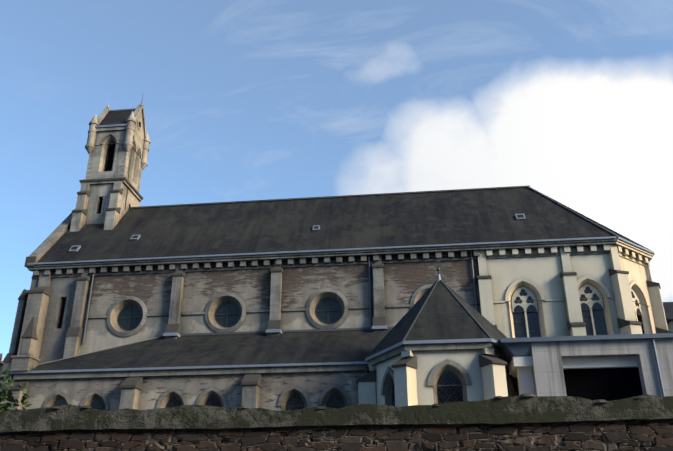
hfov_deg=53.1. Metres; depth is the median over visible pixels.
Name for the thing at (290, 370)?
church aisle
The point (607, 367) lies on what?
garage
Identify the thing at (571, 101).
sky
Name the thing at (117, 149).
church tower
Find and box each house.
[0,353,2,377]
[662,302,672,331]
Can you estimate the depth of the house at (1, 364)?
40.85 m
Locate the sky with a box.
[0,0,672,360]
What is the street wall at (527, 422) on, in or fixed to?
on the ground
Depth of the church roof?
33.68 m
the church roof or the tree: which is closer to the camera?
the tree
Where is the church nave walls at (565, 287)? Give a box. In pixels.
[0,236,672,390]
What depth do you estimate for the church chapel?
22.47 m
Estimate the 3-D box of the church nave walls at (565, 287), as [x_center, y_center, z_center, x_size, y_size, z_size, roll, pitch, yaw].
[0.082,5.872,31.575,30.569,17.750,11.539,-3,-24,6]
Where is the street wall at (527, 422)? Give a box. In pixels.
[0,394,672,450]
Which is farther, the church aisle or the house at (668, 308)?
the house at (668, 308)
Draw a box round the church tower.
[70,97,149,231]
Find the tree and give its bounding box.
[0,368,30,411]
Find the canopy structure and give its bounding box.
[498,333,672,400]
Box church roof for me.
[28,185,648,262]
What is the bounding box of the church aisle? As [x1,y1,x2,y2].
[0,316,392,410]
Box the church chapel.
[356,258,518,406]

